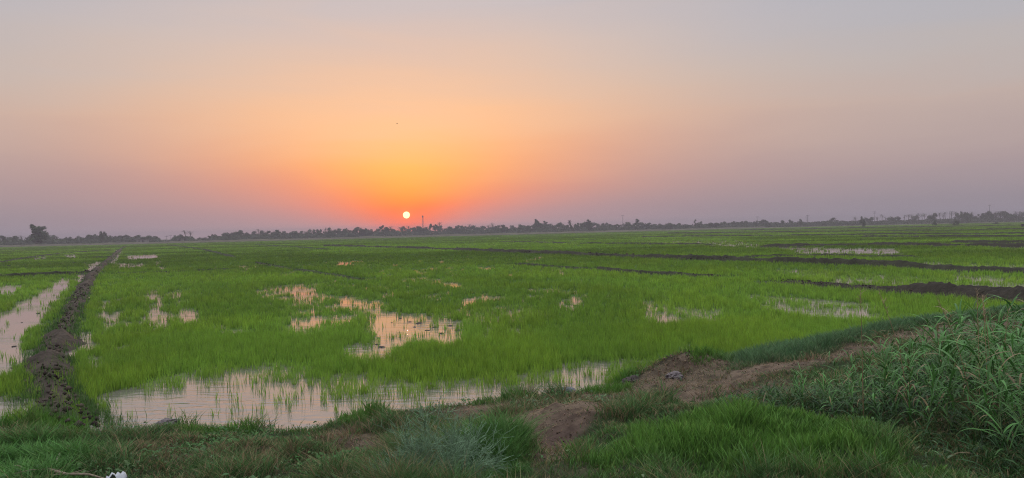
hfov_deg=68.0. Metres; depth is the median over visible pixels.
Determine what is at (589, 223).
tree
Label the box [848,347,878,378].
reed
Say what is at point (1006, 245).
field bund
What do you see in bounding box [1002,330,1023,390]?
reed
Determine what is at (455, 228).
tree
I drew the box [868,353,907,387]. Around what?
reed
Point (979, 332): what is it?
reed
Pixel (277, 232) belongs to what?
tree
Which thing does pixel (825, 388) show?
reed
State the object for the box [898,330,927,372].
reed
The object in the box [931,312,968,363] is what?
reed
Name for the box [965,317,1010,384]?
reed
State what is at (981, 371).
reed
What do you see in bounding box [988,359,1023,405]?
reed
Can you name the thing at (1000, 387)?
reed
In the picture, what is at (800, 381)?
reed
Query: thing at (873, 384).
reed
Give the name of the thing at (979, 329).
reed
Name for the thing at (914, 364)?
reed
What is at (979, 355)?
reed
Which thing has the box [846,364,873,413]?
reed
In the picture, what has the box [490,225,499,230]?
tree
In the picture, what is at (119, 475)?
plastic scrap
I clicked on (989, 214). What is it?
tree
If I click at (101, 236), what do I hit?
tree
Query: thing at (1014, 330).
reed
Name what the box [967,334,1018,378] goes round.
reed
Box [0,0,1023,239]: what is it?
sky
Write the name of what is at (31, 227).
tree
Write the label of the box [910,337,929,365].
reed
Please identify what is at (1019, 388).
reed
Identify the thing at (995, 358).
reed
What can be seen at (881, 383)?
reed
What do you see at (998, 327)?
reed
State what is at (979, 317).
reed
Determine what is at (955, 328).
reed
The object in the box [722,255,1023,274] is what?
field bund
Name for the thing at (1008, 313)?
reed
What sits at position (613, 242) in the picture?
field bund
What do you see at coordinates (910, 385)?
reed
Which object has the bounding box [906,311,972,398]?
reed
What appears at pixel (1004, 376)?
reed
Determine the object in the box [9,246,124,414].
field bund
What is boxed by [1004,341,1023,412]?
reed
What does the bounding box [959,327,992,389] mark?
reed
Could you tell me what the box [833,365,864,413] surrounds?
reed
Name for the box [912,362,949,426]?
reed
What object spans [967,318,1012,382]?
reed
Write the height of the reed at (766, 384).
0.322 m
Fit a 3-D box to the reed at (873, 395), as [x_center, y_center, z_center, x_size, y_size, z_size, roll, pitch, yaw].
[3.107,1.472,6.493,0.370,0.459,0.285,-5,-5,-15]
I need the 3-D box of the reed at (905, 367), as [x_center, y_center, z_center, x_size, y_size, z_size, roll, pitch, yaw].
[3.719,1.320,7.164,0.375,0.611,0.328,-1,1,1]
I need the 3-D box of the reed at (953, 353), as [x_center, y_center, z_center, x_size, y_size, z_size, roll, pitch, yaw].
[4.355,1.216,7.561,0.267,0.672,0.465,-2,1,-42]
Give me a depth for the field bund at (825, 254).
53.37 m
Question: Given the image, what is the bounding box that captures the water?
[0,241,1023,432]
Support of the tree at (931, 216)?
on the ground at (574, 421)
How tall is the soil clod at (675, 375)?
0.135 m
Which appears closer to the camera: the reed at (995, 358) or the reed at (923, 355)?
the reed at (995, 358)
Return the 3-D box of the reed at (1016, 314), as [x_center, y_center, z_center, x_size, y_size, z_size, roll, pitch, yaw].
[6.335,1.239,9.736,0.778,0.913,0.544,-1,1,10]
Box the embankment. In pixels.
[0,226,768,246]
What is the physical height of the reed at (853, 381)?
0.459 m
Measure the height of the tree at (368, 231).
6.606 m
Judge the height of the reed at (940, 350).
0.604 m
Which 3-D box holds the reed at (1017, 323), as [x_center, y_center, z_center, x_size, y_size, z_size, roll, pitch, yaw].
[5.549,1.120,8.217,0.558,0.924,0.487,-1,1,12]
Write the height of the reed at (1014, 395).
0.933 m
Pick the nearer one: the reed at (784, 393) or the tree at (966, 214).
the reed at (784, 393)
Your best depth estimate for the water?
12.71 m
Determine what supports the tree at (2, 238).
on the ground at (574, 421)
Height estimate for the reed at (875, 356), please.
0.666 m
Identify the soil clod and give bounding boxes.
[155,417,180,425]
[621,375,638,383]
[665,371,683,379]
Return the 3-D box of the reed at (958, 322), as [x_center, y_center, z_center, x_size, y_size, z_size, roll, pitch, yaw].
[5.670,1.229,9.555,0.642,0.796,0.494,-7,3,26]
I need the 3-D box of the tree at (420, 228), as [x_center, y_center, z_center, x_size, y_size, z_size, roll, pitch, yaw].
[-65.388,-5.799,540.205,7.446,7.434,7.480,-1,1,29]
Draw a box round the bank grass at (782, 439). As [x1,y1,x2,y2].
[0,303,1023,477]
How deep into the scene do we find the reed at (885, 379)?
6.81 m
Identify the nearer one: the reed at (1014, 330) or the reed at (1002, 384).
the reed at (1002, 384)
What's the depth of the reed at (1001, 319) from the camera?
8.91 m
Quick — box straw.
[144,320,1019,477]
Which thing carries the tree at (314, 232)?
on the ground at (574, 421)
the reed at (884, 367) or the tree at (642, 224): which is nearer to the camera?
the reed at (884, 367)
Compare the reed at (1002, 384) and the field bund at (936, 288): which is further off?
the field bund at (936, 288)
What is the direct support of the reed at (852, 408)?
on the ground at (574, 421)
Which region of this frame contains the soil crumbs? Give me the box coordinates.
[0,250,1008,477]
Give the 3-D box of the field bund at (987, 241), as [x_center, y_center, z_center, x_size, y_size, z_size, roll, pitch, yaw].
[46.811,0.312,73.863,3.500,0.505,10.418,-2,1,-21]
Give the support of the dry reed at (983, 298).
on the ground at (574, 421)
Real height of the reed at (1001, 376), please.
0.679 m
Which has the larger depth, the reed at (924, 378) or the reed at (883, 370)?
the reed at (883, 370)
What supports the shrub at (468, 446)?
on the ground at (574, 421)
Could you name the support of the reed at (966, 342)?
on the ground at (574, 421)
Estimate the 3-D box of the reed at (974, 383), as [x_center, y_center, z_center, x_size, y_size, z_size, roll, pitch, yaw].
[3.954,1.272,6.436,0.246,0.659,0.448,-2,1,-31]
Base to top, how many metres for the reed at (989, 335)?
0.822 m
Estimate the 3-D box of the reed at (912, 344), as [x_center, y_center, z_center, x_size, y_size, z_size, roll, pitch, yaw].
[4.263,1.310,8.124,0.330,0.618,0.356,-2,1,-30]
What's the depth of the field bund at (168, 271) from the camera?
52.65 m
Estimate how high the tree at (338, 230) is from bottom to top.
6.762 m
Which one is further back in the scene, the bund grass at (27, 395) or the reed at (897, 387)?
the bund grass at (27, 395)
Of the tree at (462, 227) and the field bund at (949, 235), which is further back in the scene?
the tree at (462, 227)
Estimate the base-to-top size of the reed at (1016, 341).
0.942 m
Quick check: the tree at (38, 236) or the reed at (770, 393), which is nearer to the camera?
the reed at (770, 393)
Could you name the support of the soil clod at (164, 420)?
on the water
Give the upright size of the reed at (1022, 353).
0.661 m
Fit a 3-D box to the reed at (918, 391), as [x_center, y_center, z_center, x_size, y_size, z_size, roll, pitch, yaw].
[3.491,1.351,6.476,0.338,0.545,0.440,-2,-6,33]
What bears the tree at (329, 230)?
on the ground at (574, 421)
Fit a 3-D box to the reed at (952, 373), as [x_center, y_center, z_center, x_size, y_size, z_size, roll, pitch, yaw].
[3.545,1.204,6.106,0.401,0.804,0.754,-5,-8,-19]
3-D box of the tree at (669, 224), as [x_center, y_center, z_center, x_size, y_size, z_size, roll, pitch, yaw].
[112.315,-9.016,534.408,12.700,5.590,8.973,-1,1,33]
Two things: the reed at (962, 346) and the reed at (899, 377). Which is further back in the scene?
the reed at (962, 346)
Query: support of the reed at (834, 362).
on the ground at (574, 421)
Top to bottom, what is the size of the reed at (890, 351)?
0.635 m
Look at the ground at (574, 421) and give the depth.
10.32 m
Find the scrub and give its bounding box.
[0,217,1023,244]
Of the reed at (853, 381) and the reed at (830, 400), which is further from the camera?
the reed at (853, 381)
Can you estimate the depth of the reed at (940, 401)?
6.14 m
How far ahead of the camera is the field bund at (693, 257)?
69.08 m
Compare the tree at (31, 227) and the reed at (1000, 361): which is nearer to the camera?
the reed at (1000, 361)
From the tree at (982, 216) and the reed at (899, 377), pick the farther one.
the tree at (982, 216)
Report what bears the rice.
in the water
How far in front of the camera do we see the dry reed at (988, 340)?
6.79 m
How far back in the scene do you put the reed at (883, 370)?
7.80 m
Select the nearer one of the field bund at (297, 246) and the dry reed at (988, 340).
the dry reed at (988, 340)
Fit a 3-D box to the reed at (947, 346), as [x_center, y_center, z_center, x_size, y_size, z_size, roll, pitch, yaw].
[3.715,1.154,6.458,0.586,0.916,0.395,-2,1,-35]
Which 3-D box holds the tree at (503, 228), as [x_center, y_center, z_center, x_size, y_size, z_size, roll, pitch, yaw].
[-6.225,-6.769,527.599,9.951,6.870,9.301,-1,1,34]
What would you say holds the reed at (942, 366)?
on the ground at (574, 421)
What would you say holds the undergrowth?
on the ground at (574, 421)
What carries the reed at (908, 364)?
on the ground at (574, 421)
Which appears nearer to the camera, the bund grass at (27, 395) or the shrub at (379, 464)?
the shrub at (379, 464)
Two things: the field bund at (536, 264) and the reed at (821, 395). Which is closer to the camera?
the reed at (821, 395)
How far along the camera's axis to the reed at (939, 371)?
7.02 m
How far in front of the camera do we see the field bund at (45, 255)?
114.97 m
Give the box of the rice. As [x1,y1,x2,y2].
[0,222,1023,428]
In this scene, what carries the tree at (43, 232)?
on the ground at (574, 421)
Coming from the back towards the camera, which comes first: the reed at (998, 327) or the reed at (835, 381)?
the reed at (998, 327)
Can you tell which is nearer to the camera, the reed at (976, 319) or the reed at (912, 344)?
the reed at (912, 344)
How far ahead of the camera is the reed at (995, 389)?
5.69 m
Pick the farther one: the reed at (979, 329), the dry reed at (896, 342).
the reed at (979, 329)
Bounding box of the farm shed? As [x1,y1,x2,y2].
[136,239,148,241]
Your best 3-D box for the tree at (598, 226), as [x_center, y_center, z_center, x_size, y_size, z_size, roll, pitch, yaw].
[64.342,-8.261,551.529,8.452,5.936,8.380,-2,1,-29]
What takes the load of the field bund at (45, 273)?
on the ground at (574, 421)
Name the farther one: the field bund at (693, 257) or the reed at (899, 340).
the field bund at (693, 257)
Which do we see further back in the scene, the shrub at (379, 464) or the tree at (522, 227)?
the tree at (522, 227)
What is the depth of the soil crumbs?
11.78 m
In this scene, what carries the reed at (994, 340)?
on the ground at (574, 421)
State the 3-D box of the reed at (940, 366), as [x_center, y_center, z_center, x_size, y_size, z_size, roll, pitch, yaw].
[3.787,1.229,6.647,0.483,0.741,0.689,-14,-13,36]
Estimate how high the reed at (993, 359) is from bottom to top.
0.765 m
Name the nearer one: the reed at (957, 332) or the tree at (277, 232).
the reed at (957, 332)
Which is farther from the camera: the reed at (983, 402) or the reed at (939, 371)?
the reed at (939, 371)
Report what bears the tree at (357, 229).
on the ground at (574, 421)
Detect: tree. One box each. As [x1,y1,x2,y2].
[0,235,11,241]
[24,235,32,242]
[28,226,44,243]
[30,224,35,243]
[32,227,47,243]
[76,235,95,240]
[99,231,106,240]
[221,232,232,237]
[267,229,283,238]
[308,229,321,233]
[325,227,332,237]
[332,228,343,233]
[344,227,363,236]
[363,228,372,233]
[415,226,425,232]
[450,226,460,232]
[457,225,472,229]
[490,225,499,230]
[499,224,509,232]
[518,224,529,232]
[548,222,563,227]
[574,223,581,228]
[586,219,592,230]
[594,224,606,227]
[622,222,630,227]
[637,222,648,229]
[663,223,680,227]
[708,222,718,227]
[929,213,936,221]
[963,212,972,219]
[977,213,987,218]
[986,211,993,218]
[998,211,1007,218]
[1004,213,1016,221]
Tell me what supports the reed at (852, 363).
on the ground at (574, 421)
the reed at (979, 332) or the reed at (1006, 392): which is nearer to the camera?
the reed at (1006, 392)
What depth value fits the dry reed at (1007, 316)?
6.41 m
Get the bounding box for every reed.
[752,372,773,396]
[757,386,779,403]
[770,378,797,409]
[782,368,805,397]
[789,363,808,411]
[789,364,810,390]
[799,366,835,390]
[809,370,844,418]
[810,373,835,413]
[816,372,834,411]
[817,369,846,396]
[822,351,855,393]
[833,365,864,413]
[837,349,861,387]
[841,366,867,397]
[842,372,858,413]
[845,373,877,411]
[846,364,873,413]
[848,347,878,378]
[849,284,877,419]
[850,386,891,427]
[856,335,900,384]
[856,374,877,409]
[861,350,878,388]
[862,343,916,402]
[863,346,911,420]
[863,365,896,407]
[865,370,902,416]
[866,368,897,399]
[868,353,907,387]
[869,340,919,414]
[870,352,898,390]
[871,338,903,389]
[873,336,897,381]
[878,289,907,402]
[879,372,924,415]
[885,365,907,412]
[887,349,928,402]
[890,348,927,425]
[891,336,917,381]
[894,347,920,386]
[895,332,929,375]
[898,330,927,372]
[899,364,932,421]
[900,338,928,393]
[901,349,931,393]
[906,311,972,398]
[909,321,972,384]
[910,314,939,363]
[910,333,964,380]
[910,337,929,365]
[911,322,970,424]
[911,326,933,372]
[911,369,971,435]
[912,335,962,406]
[912,340,980,431]
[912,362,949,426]
[913,335,966,387]
[914,359,946,405]
[915,335,938,392]
[919,361,952,421]
[921,325,983,402]
[922,317,962,373]
[930,324,956,385]
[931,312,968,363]
[931,325,1016,398]
[933,306,979,352]
[933,328,964,392]
[934,341,1023,428]
[934,351,951,405]
[936,317,968,368]
[936,340,1018,442]
[937,297,973,409]
[942,299,973,363]
[943,334,993,411]
[944,330,987,382]
[944,330,991,400]
[944,387,1023,457]
[949,311,980,357]
[953,366,998,428]
[955,346,1020,414]
[955,362,992,421]
[956,309,1009,366]
[957,312,1017,385]
[957,353,1021,438]
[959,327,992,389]
[959,343,1023,443]
[960,351,1023,424]
[961,319,997,370]
[963,296,1008,349]
[964,306,996,348]
[964,323,1011,385]
[965,287,983,409]
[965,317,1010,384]
[966,330,1020,390]
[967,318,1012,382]
[967,323,1023,414]
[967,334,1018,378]
[968,335,1017,398]
[968,343,1023,415]
[970,309,1022,351]
[972,324,1019,375]
[972,343,998,396]
[974,293,1009,405]
[979,293,1022,353]
[980,292,998,406]
[980,352,1022,420]
[983,322,1023,388]
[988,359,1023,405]
[989,333,1023,449]
[990,305,1022,345]
[990,344,1023,406]
[991,348,1023,421]
[992,311,1023,378]
[993,295,1023,360]
[993,360,1022,397]
[994,304,1022,414]
[996,322,1023,381]
[1002,299,1023,361]
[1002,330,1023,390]
[1003,300,1023,343]
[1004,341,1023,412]
[1008,347,1023,382]
[1012,373,1023,431]
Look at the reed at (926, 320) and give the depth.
8.88 m
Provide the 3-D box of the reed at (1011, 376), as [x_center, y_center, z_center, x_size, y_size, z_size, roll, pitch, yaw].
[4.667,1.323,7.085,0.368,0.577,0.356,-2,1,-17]
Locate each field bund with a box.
[0,250,109,262]
[0,271,89,276]
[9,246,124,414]
[114,268,231,273]
[167,244,235,257]
[256,244,326,249]
[258,262,362,279]
[324,244,726,260]
[502,241,711,244]
[515,263,592,268]
[596,266,720,276]
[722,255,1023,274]
[740,253,917,257]
[760,242,1023,247]
[774,280,1023,303]
[862,235,1023,236]
[951,240,1023,243]
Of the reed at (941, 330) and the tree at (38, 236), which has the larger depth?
the tree at (38, 236)
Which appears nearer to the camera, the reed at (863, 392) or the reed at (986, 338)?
the reed at (863, 392)
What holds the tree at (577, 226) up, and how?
on the ground at (574, 421)
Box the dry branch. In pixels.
[14,465,102,477]
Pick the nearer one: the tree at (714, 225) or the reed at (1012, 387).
the reed at (1012, 387)
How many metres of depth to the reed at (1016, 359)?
6.31 m
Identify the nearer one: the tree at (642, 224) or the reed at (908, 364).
the reed at (908, 364)
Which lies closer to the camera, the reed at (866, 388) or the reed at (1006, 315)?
the reed at (866, 388)
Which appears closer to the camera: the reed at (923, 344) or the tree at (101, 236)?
the reed at (923, 344)
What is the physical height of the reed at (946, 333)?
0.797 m
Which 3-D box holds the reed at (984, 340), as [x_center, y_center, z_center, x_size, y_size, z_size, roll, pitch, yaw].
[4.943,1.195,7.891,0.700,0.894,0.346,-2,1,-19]
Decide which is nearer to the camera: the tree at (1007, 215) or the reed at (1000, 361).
the reed at (1000, 361)
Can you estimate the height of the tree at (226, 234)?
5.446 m
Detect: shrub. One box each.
[354,456,398,474]
[366,389,520,477]
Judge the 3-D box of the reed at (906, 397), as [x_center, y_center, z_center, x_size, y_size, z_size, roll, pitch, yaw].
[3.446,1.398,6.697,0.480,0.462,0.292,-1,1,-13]
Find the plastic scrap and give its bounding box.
[106,471,127,477]
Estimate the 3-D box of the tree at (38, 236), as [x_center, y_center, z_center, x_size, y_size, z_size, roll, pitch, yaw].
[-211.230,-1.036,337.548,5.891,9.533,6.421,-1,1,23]
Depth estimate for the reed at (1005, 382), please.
6.26 m
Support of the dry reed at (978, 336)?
on the ground at (574, 421)
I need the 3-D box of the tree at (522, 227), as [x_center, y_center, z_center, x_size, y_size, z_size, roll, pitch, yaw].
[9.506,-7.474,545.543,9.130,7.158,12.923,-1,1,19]
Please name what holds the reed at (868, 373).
on the ground at (574, 421)
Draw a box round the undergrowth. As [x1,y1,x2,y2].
[716,344,1023,477]
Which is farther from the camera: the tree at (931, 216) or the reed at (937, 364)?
the tree at (931, 216)
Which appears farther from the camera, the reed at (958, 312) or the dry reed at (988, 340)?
the reed at (958, 312)
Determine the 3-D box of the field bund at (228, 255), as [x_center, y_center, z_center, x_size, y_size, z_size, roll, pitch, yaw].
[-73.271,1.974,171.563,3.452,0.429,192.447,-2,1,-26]
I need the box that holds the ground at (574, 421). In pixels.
[0,221,1023,477]
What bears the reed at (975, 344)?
on the ground at (574, 421)
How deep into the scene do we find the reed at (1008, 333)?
6.89 m
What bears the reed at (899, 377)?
on the ground at (574, 421)
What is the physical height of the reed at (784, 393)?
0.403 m
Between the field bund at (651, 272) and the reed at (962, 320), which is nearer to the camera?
the reed at (962, 320)
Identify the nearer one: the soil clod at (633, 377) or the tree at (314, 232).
the soil clod at (633, 377)
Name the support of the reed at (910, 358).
on the ground at (574, 421)
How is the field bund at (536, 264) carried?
on the ground at (574, 421)
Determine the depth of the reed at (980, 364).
5.90 m
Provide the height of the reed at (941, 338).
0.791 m
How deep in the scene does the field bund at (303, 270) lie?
46.23 m
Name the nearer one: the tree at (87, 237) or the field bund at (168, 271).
the field bund at (168, 271)
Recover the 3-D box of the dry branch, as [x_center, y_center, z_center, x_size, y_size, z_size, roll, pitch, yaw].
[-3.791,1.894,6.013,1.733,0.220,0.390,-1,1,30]
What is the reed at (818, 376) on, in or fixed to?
on the ground at (574, 421)
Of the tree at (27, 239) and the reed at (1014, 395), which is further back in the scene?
the tree at (27, 239)
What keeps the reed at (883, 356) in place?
on the ground at (574, 421)
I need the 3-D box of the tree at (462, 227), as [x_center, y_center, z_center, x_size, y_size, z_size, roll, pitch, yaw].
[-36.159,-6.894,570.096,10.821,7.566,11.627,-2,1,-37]
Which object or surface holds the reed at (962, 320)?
on the ground at (574, 421)
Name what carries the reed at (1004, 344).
on the ground at (574, 421)
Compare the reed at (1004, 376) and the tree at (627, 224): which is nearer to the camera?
the reed at (1004, 376)
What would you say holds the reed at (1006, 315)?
on the ground at (574, 421)
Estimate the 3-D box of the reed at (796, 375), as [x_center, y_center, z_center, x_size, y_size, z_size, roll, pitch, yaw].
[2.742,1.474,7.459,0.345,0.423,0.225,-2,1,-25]
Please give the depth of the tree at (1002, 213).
555.27 m
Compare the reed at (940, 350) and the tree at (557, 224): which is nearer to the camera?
the reed at (940, 350)
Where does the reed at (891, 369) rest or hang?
on the ground at (574, 421)
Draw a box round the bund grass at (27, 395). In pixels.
[2,225,1015,430]
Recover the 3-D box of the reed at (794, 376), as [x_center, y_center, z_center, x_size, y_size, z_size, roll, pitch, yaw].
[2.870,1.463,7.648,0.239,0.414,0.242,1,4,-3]
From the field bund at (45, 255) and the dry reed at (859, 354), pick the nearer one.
the dry reed at (859, 354)
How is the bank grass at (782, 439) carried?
on the ground at (574, 421)
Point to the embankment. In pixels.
(241, 240)
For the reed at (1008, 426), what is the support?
on the ground at (574, 421)

